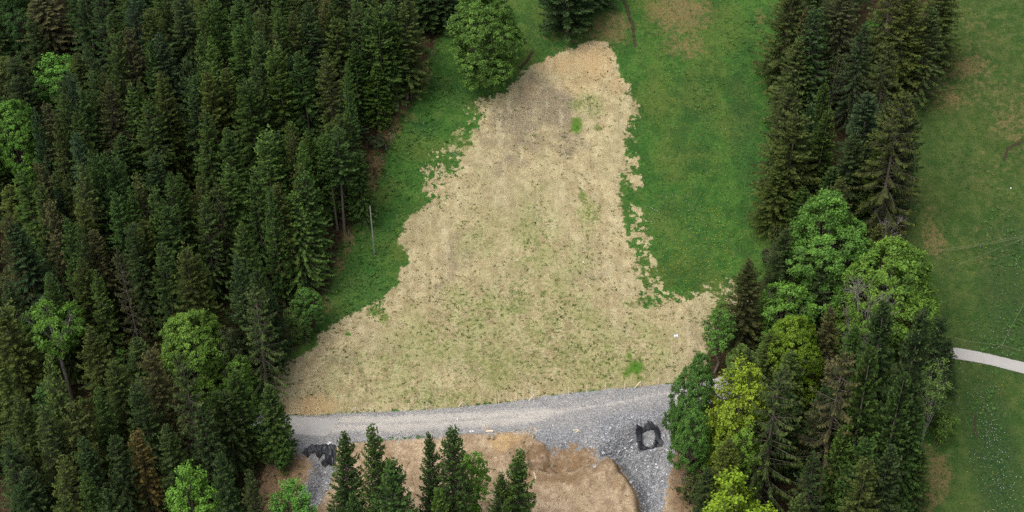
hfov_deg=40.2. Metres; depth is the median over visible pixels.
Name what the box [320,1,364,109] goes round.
spruce tree
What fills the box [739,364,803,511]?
old spruce tree
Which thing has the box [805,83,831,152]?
fir tree
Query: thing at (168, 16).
spruce tree
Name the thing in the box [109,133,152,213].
spruce tree
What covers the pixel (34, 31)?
spruce tree
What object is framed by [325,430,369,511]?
spruce tree
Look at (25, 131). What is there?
maple tree
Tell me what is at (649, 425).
black sheet
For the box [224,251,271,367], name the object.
spruce tree
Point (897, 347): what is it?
spruce tree
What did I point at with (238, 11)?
spruce tree
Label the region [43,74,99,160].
spruce tree
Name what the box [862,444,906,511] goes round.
spruce tree
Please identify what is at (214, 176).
spruce tree
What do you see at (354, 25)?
spruce tree
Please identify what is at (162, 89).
spruce tree
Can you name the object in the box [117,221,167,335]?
spruce tree
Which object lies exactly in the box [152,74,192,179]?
spruce tree
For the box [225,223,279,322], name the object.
spruce tree
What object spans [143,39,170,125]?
spruce tree
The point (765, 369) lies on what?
spruce tree
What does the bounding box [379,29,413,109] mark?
spruce tree
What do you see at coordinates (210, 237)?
spruce tree
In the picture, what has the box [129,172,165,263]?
spruce tree
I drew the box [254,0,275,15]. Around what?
spruce tree
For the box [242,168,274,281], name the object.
spruce tree
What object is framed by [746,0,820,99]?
spruce tree
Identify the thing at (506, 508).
spruce tree
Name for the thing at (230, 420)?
spruce tree
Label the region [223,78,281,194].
spruce tree
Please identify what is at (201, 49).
spruce tree
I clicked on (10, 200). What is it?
spruce tree
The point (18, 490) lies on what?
spruce tree
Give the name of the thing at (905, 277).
maple tree
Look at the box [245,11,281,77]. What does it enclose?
spruce tree
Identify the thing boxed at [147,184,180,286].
spruce tree
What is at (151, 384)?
spruce tree
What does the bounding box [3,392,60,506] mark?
spruce tree
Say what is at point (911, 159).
spruce tree
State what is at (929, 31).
spruce tree
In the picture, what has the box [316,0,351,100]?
spruce tree
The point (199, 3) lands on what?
spruce tree
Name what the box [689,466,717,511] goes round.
spruce tree
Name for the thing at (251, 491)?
spruce tree
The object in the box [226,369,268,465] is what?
fir tree
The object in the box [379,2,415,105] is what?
spruce tree
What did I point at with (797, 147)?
spruce tree
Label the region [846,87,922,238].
old spruce tree
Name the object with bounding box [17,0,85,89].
old spruce tree
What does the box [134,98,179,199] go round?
spruce tree
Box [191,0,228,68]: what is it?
spruce tree
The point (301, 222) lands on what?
old spruce tree
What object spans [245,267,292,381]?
spruce tree
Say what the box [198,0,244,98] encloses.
spruce tree
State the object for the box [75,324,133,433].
spruce tree
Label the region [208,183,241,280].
old spruce tree
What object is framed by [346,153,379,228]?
spruce tree
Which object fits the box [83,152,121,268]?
spruce tree
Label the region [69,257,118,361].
spruce tree
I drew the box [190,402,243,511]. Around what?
spruce tree
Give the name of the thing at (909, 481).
spruce tree
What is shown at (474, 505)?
broadleaf tree
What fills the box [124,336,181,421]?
spruce tree
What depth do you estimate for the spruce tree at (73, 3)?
201.50 m
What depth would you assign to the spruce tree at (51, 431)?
156.26 m
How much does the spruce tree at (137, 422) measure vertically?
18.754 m
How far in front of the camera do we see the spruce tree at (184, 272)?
167.21 m
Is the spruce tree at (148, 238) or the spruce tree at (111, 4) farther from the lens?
the spruce tree at (111, 4)
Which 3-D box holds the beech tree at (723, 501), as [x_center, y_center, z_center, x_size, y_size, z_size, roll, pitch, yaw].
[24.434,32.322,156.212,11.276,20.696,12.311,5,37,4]
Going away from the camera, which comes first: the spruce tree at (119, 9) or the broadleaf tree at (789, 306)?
the broadleaf tree at (789, 306)
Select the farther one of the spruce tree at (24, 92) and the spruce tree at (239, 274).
the spruce tree at (24, 92)
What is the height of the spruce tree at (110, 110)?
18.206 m
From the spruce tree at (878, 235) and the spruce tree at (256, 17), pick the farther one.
the spruce tree at (256, 17)
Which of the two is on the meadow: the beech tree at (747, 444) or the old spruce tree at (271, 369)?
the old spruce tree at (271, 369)
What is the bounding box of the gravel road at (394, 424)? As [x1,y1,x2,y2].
[223,383,685,511]
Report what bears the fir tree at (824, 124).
on the forest floor
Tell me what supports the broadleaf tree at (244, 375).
on the forest floor
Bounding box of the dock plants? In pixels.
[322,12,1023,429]
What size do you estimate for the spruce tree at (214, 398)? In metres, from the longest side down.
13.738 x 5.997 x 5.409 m
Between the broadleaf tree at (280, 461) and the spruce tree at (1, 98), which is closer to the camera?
the broadleaf tree at (280, 461)
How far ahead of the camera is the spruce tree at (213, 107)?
181.24 m
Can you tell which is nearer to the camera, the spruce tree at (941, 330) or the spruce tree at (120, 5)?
the spruce tree at (941, 330)
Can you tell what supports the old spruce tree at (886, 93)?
on the forest floor
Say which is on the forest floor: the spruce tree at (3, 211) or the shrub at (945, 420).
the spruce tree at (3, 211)
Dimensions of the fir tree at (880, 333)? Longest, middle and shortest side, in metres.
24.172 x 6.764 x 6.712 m
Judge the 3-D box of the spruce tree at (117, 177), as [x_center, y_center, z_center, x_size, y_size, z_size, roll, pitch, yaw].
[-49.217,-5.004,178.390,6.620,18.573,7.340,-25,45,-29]
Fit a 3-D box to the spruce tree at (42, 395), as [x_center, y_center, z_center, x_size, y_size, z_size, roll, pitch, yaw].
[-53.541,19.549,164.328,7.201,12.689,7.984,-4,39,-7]
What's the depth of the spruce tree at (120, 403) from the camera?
160.46 m
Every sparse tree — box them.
[820,52,849,107]
[913,353,953,447]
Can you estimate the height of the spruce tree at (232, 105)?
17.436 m
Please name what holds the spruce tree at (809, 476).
on the forest floor
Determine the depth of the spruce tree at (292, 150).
177.07 m
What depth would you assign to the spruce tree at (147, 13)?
188.28 m
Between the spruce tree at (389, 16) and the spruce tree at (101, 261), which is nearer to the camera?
the spruce tree at (101, 261)
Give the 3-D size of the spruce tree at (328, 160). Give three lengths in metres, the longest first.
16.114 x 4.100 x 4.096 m
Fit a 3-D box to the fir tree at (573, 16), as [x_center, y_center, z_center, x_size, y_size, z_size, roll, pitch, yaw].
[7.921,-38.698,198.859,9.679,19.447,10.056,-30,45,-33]
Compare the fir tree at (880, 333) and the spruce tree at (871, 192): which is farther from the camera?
the spruce tree at (871, 192)
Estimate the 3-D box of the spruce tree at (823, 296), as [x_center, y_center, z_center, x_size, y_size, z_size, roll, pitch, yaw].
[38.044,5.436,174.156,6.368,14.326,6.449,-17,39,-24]
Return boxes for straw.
[280,51,711,410]
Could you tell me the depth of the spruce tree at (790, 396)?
164.42 m
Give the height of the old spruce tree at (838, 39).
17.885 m
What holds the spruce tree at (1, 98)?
on the forest floor
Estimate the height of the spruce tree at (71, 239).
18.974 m
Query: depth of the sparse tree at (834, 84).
191.57 m
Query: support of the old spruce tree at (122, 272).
on the forest floor
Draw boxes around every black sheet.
[303,444,335,466]
[635,420,662,450]
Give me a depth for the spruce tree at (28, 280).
171.11 m
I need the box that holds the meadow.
[256,0,1023,511]
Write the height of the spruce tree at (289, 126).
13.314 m
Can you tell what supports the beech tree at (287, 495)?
on the meadow
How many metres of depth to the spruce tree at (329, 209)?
183.56 m
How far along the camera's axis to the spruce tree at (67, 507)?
150.44 m
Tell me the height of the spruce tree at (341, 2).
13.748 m
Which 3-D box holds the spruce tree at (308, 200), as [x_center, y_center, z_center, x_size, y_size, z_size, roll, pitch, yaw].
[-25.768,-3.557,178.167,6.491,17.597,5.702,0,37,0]
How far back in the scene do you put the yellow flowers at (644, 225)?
185.56 m
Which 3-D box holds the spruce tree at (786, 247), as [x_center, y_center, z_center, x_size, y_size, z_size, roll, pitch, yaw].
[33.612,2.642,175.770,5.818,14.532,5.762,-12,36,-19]
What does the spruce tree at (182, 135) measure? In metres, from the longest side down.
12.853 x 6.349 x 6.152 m
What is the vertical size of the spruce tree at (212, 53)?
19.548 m
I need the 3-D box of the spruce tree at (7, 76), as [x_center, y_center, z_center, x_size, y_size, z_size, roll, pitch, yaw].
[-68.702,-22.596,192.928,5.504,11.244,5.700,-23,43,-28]
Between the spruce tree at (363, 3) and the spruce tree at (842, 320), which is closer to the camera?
the spruce tree at (842, 320)
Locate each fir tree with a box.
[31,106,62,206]
[54,187,80,259]
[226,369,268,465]
[256,384,298,469]
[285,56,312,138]
[411,0,444,32]
[428,0,464,33]
[537,0,601,42]
[795,56,815,128]
[796,101,818,188]
[798,108,835,200]
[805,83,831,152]
[811,424,851,511]
[812,166,840,229]
[826,345,881,504]
[833,90,879,186]
[849,300,897,444]
[865,371,914,510]
[868,305,932,507]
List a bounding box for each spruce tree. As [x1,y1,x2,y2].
[0,0,26,52]
[0,0,55,70]
[0,17,22,88]
[0,56,37,124]
[0,95,21,165]
[0,168,19,226]
[0,184,38,259]
[0,211,49,329]
[0,278,56,388]
[0,283,6,336]
[0,298,62,428]
[0,356,40,470]
[0,436,56,510]
[0,438,7,477]
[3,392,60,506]
[4,51,55,142]
[4,221,62,341]
[10,483,51,511]
[12,169,60,281]
[14,466,57,511]
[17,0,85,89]
[24,15,55,105]
[28,161,73,252]
[30,183,71,291]
[32,381,88,457]
[35,405,82,511]
[36,101,77,201]
[40,199,80,316]
[41,272,89,385]
[42,273,84,364]
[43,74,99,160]
[43,351,81,486]
[50,454,87,511]
[51,171,77,273]
[52,114,81,222]
[56,492,81,511]
[58,93,80,196]
[58,397,118,507]
[60,70,103,172]
[61,216,86,324]
[64,0,90,23]
[68,0,117,92]
[68,51,97,125]
[69,111,106,218]
[69,131,109,231]
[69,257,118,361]
[70,199,117,299]
[71,88,110,189]
[73,163,123,284]
[74,435,116,511]
[75,223,111,323]
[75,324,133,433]
[78,0,109,69]
[79,472,102,511]
[81,44,123,150]
[83,0,125,39]
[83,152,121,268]
[85,149,114,255]
[85,229,132,337]
[87,0,130,104]
[88,72,111,161]
[90,270,128,375]
[91,384,133,489]
[94,70,128,165]
[95,486,127,511]
[96,82,141,168]
[99,150,127,265]
[99,359,146,472]
[102,11,143,118]
[103,434,154,511]
[104,150,148,245]
[105,32,143,149]
[106,192,148,303]
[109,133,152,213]
[112,249,159,367]
[114,0,148,38]
[117,0,147,73]
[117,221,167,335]
[119,27,159,133]
[121,0,163,91]
[124,83,155,192]
[124,187,156,287]
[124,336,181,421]
[127,374,173,492]
[128,428,172,511]
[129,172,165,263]
[129,219,168,327]
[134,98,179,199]
[135,79,169,184]
[135,342,194,453]
[138,8,180,101]
[141,0,156,11]
[142,150,177,235]
[143,0,194,31]
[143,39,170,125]
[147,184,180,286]
[148,32,190,136]
[149,0,178,49]
[150,242,193,366]
[152,0,195,78]
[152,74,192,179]
[152,202,206,318]
[153,70,199,190]
[156,105,194,151]
[156,423,199,511]
[161,172,198,266]
[164,0,207,104]
[167,352,236,500]
[169,241,227,375]
[171,173,208,294]
[178,58,203,171]
[181,76,222,183]
[185,253,227,344]
[188,0,226,15]
[189,0,233,40]
[189,71,243,190]
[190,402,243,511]
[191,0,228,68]
[191,173,233,285]
[192,194,232,303]
[193,111,229,216]
[194,34,220,130]
[195,4,230,97]
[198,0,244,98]
[200,62,231,175]
[204,36,239,155]
[206,388,241,471]
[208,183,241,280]
[211,450,243,511]
[214,389,256,485]
[216,68,260,171]
[216,127,255,228]
[216,163,262,277]
[220,0,258,23]
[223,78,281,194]
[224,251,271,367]
[225,0,256,73]
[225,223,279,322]
[228,23,270,141]
[240,8,266,91]
[240,284,295,404]
[241,0,275,32]
[241,67,284,160]
[241,469,267,511]
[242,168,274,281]
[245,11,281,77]
[245,124,294,245]
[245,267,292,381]
[249,31,288,146]
[252,5,285,127]
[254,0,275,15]
[257,289,296,365]
[261,40,314,161]
[261,187,296,306]
[262,182,305,301]
[265,130,299,223]
[267,0,304,36]
[269,0,293,55]
[270,32,295,135]
[270,197,322,294]
[271,10,310,124]
[278,190,338,300]
[280,121,309,187]
[281,11,319,118]
[282,129,305,194]
[286,50,324,157]
[287,0,322,50]
[289,19,315,90]
[289,170,335,280]
[291,163,322,263]
[293,141,326,248]
[294,18,336,98]
[296,2,334,115]
[301,128,333,225]
[307,135,347,219]
[309,0,350,45]
[313,51,357,148]
[315,0,351,32]
[315,133,343,230]
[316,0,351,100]
[317,122,356,212]
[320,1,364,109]
[320,125,358,232]
[321,16,365,124]
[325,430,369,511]
[328,117,367,164]
[330,93,368,139]
[332,113,359,199]
[340,2,373,71]
[341,0,377,50]
[342,61,363,167]
[343,0,374,104]
[344,41,373,125]
[345,490,363,511]
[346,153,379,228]
[356,8,390,112]
[358,423,407,511]
[362,1,402,115]
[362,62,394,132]
[364,28,397,108]
[369,0,397,35]
[370,457,418,511]
[379,0,432,100]
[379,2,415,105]
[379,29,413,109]
[383,0,420,65]
[417,431,446,511]
[425,424,480,511]
[430,487,449,511]
[486,472,513,511]
[500,448,536,511]
[502,499,511,511]
[580,0,618,15]
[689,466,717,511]
[691,436,748,511]
[716,349,764,428]
[721,257,767,352]
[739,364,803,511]
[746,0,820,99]
[746,107,822,230]
[746,159,794,240]
[748,81,804,199]
[754,332,783,409]
[755,228,796,317]
[756,350,807,438]
[759,38,809,129]
[761,392,803,481]
[772,0,831,107]
[773,186,816,257]
[776,7,814,95]
[776,7,833,127]
[786,451,828,511]
[787,350,865,506]
[787,494,808,511]
[790,383,833,482]
[792,257,840,344]
[794,0,826,49]
[805,176,853,266]
[805,305,840,395]
[812,378,855,453]
[814,0,861,110]
[820,432,883,511]
[823,0,859,44]
[823,0,862,14]
[825,0,856,62]
[827,324,862,405]
[828,303,849,362]
[830,23,873,132]
[832,130,869,227]
[835,456,881,511]
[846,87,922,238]
[849,0,913,112]
[849,40,904,144]
[851,141,893,228]
[852,101,900,222]
[853,223,890,299]
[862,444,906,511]
[865,0,932,105]
[876,95,924,224]
[876,305,921,399]
[889,402,930,511]
[890,244,923,304]
[892,7,949,108]
[898,312,953,428]
[898,448,932,511]
[905,0,971,77]
[928,340,961,401]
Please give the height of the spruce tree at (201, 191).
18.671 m
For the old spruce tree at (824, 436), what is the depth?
156.82 m
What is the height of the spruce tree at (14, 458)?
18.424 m
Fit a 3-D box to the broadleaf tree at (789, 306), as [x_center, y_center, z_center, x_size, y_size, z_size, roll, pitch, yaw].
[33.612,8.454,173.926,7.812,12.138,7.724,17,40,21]
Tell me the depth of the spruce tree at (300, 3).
196.99 m
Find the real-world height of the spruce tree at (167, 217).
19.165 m
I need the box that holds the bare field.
[272,40,744,414]
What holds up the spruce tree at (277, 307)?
on the forest floor
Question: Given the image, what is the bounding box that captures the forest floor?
[0,0,944,511]
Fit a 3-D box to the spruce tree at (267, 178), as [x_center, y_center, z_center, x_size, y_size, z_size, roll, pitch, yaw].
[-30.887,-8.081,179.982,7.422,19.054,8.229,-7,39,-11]
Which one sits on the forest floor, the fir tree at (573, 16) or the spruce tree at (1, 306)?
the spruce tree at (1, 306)
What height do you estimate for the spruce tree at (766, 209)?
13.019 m
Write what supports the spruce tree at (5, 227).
on the forest floor
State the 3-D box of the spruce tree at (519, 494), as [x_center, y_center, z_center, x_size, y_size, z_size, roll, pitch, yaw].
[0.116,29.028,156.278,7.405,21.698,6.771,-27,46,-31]
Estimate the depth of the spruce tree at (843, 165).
180.74 m
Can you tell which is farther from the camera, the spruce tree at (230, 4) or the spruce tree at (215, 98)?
the spruce tree at (230, 4)
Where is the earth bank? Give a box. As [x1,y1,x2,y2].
[258,431,701,511]
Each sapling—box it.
[457,450,491,506]
[700,308,737,372]
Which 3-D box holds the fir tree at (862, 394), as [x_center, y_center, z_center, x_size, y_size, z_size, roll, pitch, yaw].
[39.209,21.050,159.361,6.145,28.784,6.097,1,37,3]
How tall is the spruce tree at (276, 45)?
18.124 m
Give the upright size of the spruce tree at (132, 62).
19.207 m
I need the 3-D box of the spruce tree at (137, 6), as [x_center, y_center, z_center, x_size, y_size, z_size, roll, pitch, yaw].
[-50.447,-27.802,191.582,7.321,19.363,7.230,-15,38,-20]
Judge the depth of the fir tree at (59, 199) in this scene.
175.38 m
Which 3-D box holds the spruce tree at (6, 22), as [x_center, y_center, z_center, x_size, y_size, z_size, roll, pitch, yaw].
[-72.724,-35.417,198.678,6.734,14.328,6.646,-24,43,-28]
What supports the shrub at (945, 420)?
on the meadow
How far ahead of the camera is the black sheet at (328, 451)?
167.94 m
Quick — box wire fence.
[938,237,1023,253]
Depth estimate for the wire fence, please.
184.50 m
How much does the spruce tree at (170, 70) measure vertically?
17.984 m
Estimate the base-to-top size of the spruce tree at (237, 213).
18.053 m
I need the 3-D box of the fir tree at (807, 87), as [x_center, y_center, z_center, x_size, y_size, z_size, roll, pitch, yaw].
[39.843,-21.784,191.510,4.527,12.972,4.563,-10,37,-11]
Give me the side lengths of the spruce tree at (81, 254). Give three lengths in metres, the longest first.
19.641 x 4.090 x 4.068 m
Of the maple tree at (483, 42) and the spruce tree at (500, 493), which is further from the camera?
the maple tree at (483, 42)
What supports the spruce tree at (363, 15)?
on the forest floor
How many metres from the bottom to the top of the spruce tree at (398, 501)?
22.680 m
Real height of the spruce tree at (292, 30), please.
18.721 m
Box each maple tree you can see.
[0,99,53,192]
[158,308,238,411]
[444,0,526,91]
[661,351,715,452]
[765,315,824,412]
[769,187,878,323]
[828,235,943,363]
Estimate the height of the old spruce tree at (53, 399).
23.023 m
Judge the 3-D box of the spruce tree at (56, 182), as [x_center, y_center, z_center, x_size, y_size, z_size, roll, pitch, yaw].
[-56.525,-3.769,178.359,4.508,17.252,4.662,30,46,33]
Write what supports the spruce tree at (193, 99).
on the forest floor
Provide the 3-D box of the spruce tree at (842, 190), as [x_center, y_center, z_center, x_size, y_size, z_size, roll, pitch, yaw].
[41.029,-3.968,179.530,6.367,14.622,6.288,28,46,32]
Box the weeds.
[266,441,681,511]
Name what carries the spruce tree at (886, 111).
on the forest floor
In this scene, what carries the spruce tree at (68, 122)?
on the forest floor
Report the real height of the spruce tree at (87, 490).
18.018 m
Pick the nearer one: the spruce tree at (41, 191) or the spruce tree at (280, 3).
the spruce tree at (41, 191)
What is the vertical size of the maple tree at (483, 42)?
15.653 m
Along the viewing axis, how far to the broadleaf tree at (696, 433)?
161.89 m
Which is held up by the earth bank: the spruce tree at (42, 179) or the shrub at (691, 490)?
the shrub at (691, 490)
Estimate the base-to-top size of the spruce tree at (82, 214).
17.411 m
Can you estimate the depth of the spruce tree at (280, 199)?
174.33 m
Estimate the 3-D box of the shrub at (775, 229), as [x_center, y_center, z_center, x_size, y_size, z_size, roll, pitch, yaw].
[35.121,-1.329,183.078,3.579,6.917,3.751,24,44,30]
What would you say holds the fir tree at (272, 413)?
on the forest floor
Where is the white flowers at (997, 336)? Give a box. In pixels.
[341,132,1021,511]
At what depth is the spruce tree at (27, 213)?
174.36 m
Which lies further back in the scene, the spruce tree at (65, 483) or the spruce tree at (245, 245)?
the spruce tree at (245, 245)
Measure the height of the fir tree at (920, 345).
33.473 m
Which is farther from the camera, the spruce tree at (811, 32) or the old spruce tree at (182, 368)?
the spruce tree at (811, 32)
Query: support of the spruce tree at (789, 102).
on the forest floor
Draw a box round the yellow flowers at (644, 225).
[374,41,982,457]
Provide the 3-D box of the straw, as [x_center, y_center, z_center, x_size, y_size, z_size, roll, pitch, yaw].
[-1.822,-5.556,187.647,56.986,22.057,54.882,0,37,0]
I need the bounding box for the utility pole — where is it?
[370,206,374,255]
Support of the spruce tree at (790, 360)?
on the forest floor
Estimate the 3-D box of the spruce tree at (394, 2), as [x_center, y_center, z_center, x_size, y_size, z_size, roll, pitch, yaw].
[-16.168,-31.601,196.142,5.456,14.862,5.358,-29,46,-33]
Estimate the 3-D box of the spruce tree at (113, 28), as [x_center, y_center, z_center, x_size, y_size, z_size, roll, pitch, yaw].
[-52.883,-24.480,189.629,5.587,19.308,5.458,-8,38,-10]
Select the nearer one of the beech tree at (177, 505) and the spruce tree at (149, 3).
the beech tree at (177, 505)
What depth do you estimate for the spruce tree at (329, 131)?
184.25 m
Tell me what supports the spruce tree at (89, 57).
on the forest floor
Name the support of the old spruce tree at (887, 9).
on the forest floor
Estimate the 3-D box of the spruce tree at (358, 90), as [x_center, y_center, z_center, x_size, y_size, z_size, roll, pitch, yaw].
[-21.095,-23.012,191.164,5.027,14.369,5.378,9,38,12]
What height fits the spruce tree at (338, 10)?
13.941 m
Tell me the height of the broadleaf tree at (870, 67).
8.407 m
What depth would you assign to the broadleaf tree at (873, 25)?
195.66 m
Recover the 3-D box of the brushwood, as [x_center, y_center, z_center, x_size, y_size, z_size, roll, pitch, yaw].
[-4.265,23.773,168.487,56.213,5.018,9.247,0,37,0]
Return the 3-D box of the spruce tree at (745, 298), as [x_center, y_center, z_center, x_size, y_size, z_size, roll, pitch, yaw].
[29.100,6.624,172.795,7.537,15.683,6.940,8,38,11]
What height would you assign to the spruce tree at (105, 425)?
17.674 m
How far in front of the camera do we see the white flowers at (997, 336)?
171.86 m
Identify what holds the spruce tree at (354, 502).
on the meadow
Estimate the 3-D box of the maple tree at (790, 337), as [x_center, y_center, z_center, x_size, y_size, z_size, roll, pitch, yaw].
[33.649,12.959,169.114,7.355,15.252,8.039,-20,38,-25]
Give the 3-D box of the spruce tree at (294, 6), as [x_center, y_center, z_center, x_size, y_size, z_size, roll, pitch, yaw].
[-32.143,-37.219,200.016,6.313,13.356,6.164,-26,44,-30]
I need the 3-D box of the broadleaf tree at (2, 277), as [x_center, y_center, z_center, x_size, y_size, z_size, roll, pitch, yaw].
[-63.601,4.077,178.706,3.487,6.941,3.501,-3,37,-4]
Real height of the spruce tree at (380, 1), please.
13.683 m
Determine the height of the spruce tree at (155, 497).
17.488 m
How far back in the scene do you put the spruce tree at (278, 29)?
185.81 m
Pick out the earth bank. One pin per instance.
(574, 474)
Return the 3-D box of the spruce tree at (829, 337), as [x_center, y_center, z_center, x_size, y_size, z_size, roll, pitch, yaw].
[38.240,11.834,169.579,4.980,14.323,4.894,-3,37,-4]
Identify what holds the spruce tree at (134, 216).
on the forest floor
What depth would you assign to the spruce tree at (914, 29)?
189.97 m
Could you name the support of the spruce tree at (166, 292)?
on the forest floor
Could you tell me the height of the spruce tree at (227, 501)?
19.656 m
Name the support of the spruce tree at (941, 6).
on the forest floor
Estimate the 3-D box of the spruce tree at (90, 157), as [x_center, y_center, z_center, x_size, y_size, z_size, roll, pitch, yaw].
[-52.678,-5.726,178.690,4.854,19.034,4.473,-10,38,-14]
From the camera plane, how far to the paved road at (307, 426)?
173.83 m
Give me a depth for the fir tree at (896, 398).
155.21 m
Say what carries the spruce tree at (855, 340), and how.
on the forest floor
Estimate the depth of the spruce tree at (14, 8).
194.00 m
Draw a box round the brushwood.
[247,434,697,488]
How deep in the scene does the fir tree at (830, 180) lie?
180.42 m
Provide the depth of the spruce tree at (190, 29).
190.36 m
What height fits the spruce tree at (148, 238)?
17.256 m
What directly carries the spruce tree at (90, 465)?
on the forest floor
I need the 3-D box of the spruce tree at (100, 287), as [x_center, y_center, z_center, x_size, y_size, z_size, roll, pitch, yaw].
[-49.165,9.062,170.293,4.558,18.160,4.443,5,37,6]
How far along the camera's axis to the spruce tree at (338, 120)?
182.39 m
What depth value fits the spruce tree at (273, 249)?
174.24 m
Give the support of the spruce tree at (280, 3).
on the forest floor
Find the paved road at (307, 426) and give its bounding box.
[256,347,1023,435]
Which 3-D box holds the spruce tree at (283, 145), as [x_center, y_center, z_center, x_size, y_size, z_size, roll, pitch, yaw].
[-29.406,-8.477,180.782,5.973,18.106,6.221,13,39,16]
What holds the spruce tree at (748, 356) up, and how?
on the forest floor
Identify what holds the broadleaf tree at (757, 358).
on the forest floor
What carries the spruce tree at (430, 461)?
on the meadow
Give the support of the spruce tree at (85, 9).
on the forest floor
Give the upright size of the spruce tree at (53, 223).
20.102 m
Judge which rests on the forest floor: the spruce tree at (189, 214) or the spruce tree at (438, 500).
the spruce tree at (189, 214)
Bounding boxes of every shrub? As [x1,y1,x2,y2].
[366,134,386,149]
[675,470,702,504]
[761,243,782,265]
[767,223,789,250]
[930,410,959,445]
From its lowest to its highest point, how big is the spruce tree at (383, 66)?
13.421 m
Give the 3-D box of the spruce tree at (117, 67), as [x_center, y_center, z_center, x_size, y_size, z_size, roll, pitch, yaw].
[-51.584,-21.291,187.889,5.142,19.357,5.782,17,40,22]
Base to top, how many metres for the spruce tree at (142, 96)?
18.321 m
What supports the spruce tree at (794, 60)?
on the forest floor
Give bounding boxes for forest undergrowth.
[0,0,950,511]
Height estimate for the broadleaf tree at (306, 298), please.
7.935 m
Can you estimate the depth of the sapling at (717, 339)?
170.61 m
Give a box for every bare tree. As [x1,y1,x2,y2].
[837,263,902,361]
[867,207,907,238]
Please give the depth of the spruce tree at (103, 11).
189.20 m
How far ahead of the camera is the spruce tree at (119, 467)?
155.76 m
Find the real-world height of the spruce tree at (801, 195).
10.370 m
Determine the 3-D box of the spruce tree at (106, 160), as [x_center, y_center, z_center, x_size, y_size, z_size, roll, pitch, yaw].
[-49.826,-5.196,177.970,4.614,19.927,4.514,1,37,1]
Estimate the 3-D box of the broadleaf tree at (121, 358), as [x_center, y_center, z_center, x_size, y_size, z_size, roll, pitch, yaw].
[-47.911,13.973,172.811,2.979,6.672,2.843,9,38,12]
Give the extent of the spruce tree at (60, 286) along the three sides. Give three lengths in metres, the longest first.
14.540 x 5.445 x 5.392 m
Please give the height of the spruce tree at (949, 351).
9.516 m
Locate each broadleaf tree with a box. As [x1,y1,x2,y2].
[0,266,18,296]
[18,298,85,402]
[29,52,82,123]
[48,254,69,289]
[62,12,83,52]
[112,348,135,387]
[215,325,254,391]
[221,355,260,414]
[273,441,292,476]
[283,299,311,344]
[288,287,326,340]
[468,496,481,511]
[667,407,712,480]
[723,343,756,386]
[750,343,778,380]
[756,279,818,354]
[859,48,883,91]
[860,12,889,57]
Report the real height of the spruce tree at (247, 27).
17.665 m
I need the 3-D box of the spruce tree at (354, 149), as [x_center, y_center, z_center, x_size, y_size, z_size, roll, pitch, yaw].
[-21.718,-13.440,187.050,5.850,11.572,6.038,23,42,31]
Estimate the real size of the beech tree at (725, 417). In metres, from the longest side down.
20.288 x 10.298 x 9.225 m
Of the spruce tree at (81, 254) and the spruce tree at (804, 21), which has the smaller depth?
the spruce tree at (81, 254)
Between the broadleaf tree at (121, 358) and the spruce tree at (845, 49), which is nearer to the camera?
the broadleaf tree at (121, 358)
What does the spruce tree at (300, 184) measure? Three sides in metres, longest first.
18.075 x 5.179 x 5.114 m
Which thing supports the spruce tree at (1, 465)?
on the forest floor
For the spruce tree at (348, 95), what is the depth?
183.47 m
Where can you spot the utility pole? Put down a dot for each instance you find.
(372, 231)
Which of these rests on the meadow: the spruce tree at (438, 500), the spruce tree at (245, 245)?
the spruce tree at (438, 500)
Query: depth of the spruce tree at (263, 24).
185.79 m
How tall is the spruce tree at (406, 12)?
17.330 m
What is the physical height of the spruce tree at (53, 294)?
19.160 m
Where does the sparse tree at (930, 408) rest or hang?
on the meadow
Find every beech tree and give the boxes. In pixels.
[163,459,221,511]
[268,477,318,511]
[696,353,771,481]
[702,465,777,511]
[713,418,763,510]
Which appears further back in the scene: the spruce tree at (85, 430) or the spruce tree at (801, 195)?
the spruce tree at (801, 195)
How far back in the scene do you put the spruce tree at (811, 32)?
187.65 m
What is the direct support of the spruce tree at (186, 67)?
on the forest floor
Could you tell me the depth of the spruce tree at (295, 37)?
191.59 m
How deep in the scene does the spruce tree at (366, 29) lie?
189.42 m
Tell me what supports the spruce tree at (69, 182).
on the forest floor
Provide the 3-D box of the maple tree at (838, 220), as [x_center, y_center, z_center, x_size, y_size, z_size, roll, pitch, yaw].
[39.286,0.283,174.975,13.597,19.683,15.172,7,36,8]
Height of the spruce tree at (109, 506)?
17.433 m
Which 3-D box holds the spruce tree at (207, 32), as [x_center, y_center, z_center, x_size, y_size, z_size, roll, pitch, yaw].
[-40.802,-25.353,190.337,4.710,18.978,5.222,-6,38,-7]

